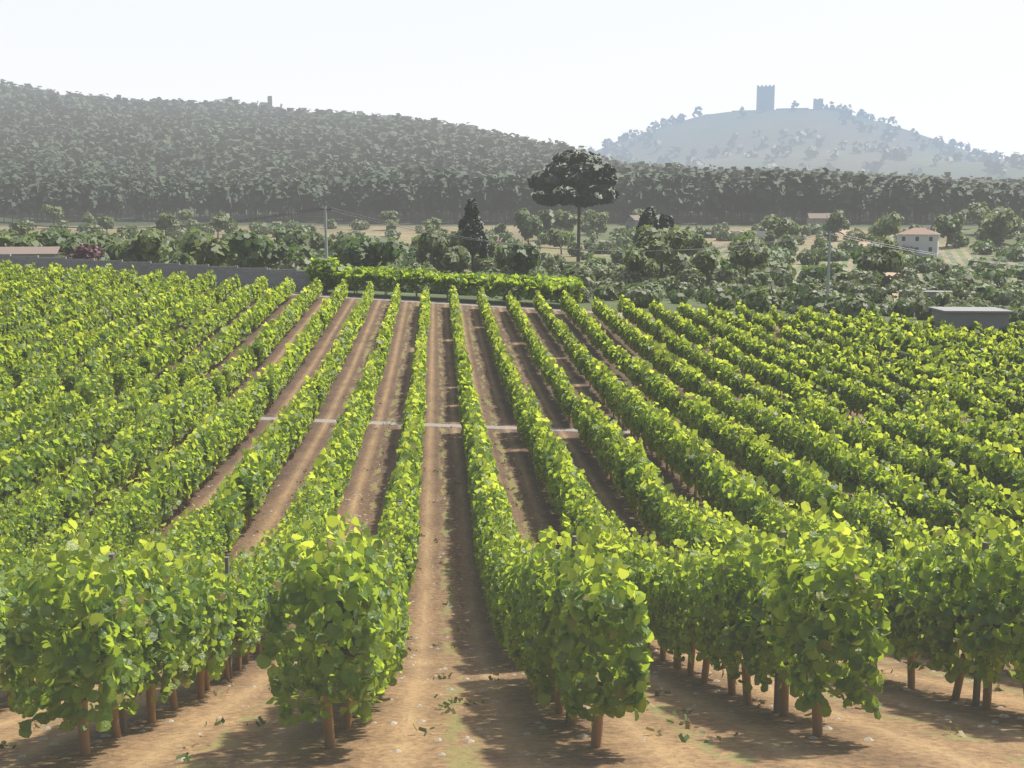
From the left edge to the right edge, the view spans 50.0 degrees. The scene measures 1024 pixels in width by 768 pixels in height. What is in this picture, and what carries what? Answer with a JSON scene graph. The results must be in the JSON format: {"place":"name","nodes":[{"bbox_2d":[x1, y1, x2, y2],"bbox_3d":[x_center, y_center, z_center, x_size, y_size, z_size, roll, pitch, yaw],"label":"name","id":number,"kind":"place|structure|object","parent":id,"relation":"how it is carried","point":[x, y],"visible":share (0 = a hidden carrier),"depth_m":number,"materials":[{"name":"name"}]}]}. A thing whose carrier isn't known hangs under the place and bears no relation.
{"place":"outdoors","nodes":[
{"label":"outdoors","id":0,"kind":"place"},
{"bbox_2d":[0,109,1023,767],"bbox_3d":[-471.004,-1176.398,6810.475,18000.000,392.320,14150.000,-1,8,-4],"label":"ground","id":1,"kind":"structure","parent":0,"point":[914,733],"depth_m":23.27,"materials":[{"name":"soil"}]},
{"bbox_2d":[65,243,104,259],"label":"flowering shrub","id":2,"kind":"object","parent":1,"relation":"on","point":[85,251],"visible":0.59,"depth_m":137.40,"materials":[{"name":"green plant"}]},
{"bbox_2d":[0,254,326,292],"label":"block wall","id":3,"kind":"structure","parent":1,"relation":"on","point":[274,277],"depth_m":110.59,"materials":[{"name":"concrete"}]},
{"bbox_2d":[214,96,271,108],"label":"hilltop ruin","id":4,"kind":"object","parent":1,"relation":"on","point":[269,103],"visible":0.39,"depth_m":857.30,"materials":[{"name":"beige stone"}]},
{"bbox_2d":[305,257,584,302],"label":"pergola leaves","id":5,"kind":"object","parent":1,"relation":"on","point":[331,273],"visible":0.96,"depth_m":105.07,"materials":[{"name":"green plant"}]},
{"bbox_2d":[323,274,575,300],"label":"pergola posts","id":6,"kind":"object","parent":1,"relation":"on","point":[416,289],"visible":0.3,"depth_m":105.54,"materials":[{"name":"wood"}]},
{"bbox_2d":[0,395,1003,761],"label":"weed tufts","id":7,"kind":"object","parent":1,"relation":"on","point":[424,731],"visible":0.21,"depth_m":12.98,"materials":[{"name":"plant"}]},
{"bbox_2d":[0,251,1014,333],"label":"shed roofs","id":8,"kind":"structure","parent":1,"relation":"on","point":[985,317],"depth_m":90.59,"materials":[{"name":"grey metal"}]},
{"bbox_2d":[0,213,842,253],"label":"roofs","id":9,"kind":"structure","parent":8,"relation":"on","point":[29,250],"depth_m":118.01,"materials":[{"name":"brown"}]},
{"bbox_2d":[19,183,1001,284],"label":"tree trunks","id":10,"kind":"object","parent":1,"relation":"on","point":[660,265],"visible":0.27,"depth_m":251.72,"materials":[{"name":"brown plant"}]},
{"bbox_2d":[1,310,1020,733],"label":"trellis posts","id":11,"kind":"object","parent":1,"relation":"on","point":[575,542],"visible":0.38,"depth_m":18.49,"materials":[{"name":"brown"}]},
{"bbox_2d":[0,263,1023,737],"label":"vine","id":12,"kind":"object","parent":1,"relation":"on","point":[860,625],"depth_m":28.21,"materials":[{"name":"green plant"}]},
{"bbox_2d":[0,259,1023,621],"bbox_3d":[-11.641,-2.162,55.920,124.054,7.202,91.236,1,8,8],"label":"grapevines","id":13,"kind":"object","parent":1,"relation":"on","point":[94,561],"visible":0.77,"depth_m":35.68,"materials":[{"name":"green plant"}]},
{"bbox_2d":[0,201,1023,324],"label":"trees","id":14,"kind":"object","parent":1,"relation":"on","point":[194,246],"visible":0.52,"depth_m":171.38,"materials":[{"name":"green plant"}]},
{"bbox_2d":[0,92,1023,224],"bbox_3d":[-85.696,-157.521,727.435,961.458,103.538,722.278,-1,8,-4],"label":"forest trunks","id":15,"kind":"object","parent":1,"relation":"on","point":[731,215],"visible":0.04,"depth_m":459.33,"materials":[{"name":"brown plant"}]},
{"bbox_2d":[0,79,1023,216],"bbox_3d":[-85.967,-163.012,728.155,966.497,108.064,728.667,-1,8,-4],"label":"forest crowns","id":16,"kind":"object","parent":15,"relation":"attached to","point":[453,159],"visible":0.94,"depth_m":533.47,"materials":[{"name":"green plant"}]},
{"bbox_2d":[2,218,1023,325],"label":"scrub","id":17,"kind":"object","parent":1,"relation":"on","point":[862,289],"visible":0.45,"depth_m":160.75,"materials":[{"name":"green plant"}]},
{"bbox_2d":[5,379,1023,754],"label":"vine trunks","id":18,"kind":"object","parent":1,"relation":"on","point":[203,683],"visible":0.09,"depth_m":13.78,"materials":[{"name":"brown wood"}]},
{"bbox_2d":[18,480,1023,760],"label":"field stones","id":19,"kind":"object","parent":1,"relation":"on","point":[466,738],"visible":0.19,"depth_m":13.39,"materials":[{"name":"beige stone"}]},
{"bbox_2d":[457,149,674,263],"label":"pine trees","id":20,"kind":"object","parent":1,"relation":"on","point":[568,177],"visible":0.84,"depth_m":243.50,"materials":[{"name":"green plant"}]},
{"bbox_2d":[324,206,830,296],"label":"utility poles","id":21,"kind":"object","parent":1,"relation":"on","point":[828,263],"visible":0.67,"depth_m":121.86,"materials":[{"name":"wood"}]},
{"bbox_2d":[732,85,848,111],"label":"castle monterrei","id":22,"kind":"object","parent":1,"relation":"on","point":[766,94],"visible":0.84,"depth_m":1318.58,"materials":[{"name":"beige stone"}]},
{"bbox_2d":[584,100,1023,176],"bbox_3d":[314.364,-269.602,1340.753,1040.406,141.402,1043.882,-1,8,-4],"label":"hillside trees","id":23,"kind":"object","parent":1,"relation":"on","point":[993,161],"visible":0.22,"depth_m":1110.02,"materials":[{"name":"plant"}]},
{"bbox_2d":[0,0,1023,158],"label":"sky","id":24,"kind":"structure","parent":0,"point":[576,73],"materials":[{"name":"white"}]},
{"bbox_2d":[625,216,939,256],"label":"house walls","id":25,"kind":"structure","parent":0,"point":[923,243],"depth_m":299.94,"materials":[{"name":"beige paint"}]},
{"bbox_2d":[627,225,938,254],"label":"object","id":26,"kind":"structure","parent":25,"relation":"in","point":[917,239],"depth_m":299.02,"materials":[{"name":"grey"}]},
{"bbox_2d":[898,228,939,234],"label":"tiled roofs","id":27,"kind":"structure","parent":25,"relation":"on","point":[919,231],"depth_m":300.01,"materials":[{"name":"brown tile"}]},
{"bbox_2d":[839,230,898,301],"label":"dirt track","id":28,"kind":"structure","parent":0,"point":[865,244],"depth_m":326.99,"materials":[{"name":"beige soil"}]},
{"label":"pole arms","id":29,"kind":"object","parent":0,"visible":0},
{"bbox_2d":[5,207,1022,265],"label":"power lines","id":30,"kind":"object","parent":29,"relation":"on","point":[529,245],"visible":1,"depth_m":120.85,"materials":[{"name":"grey metal"}]}
]}

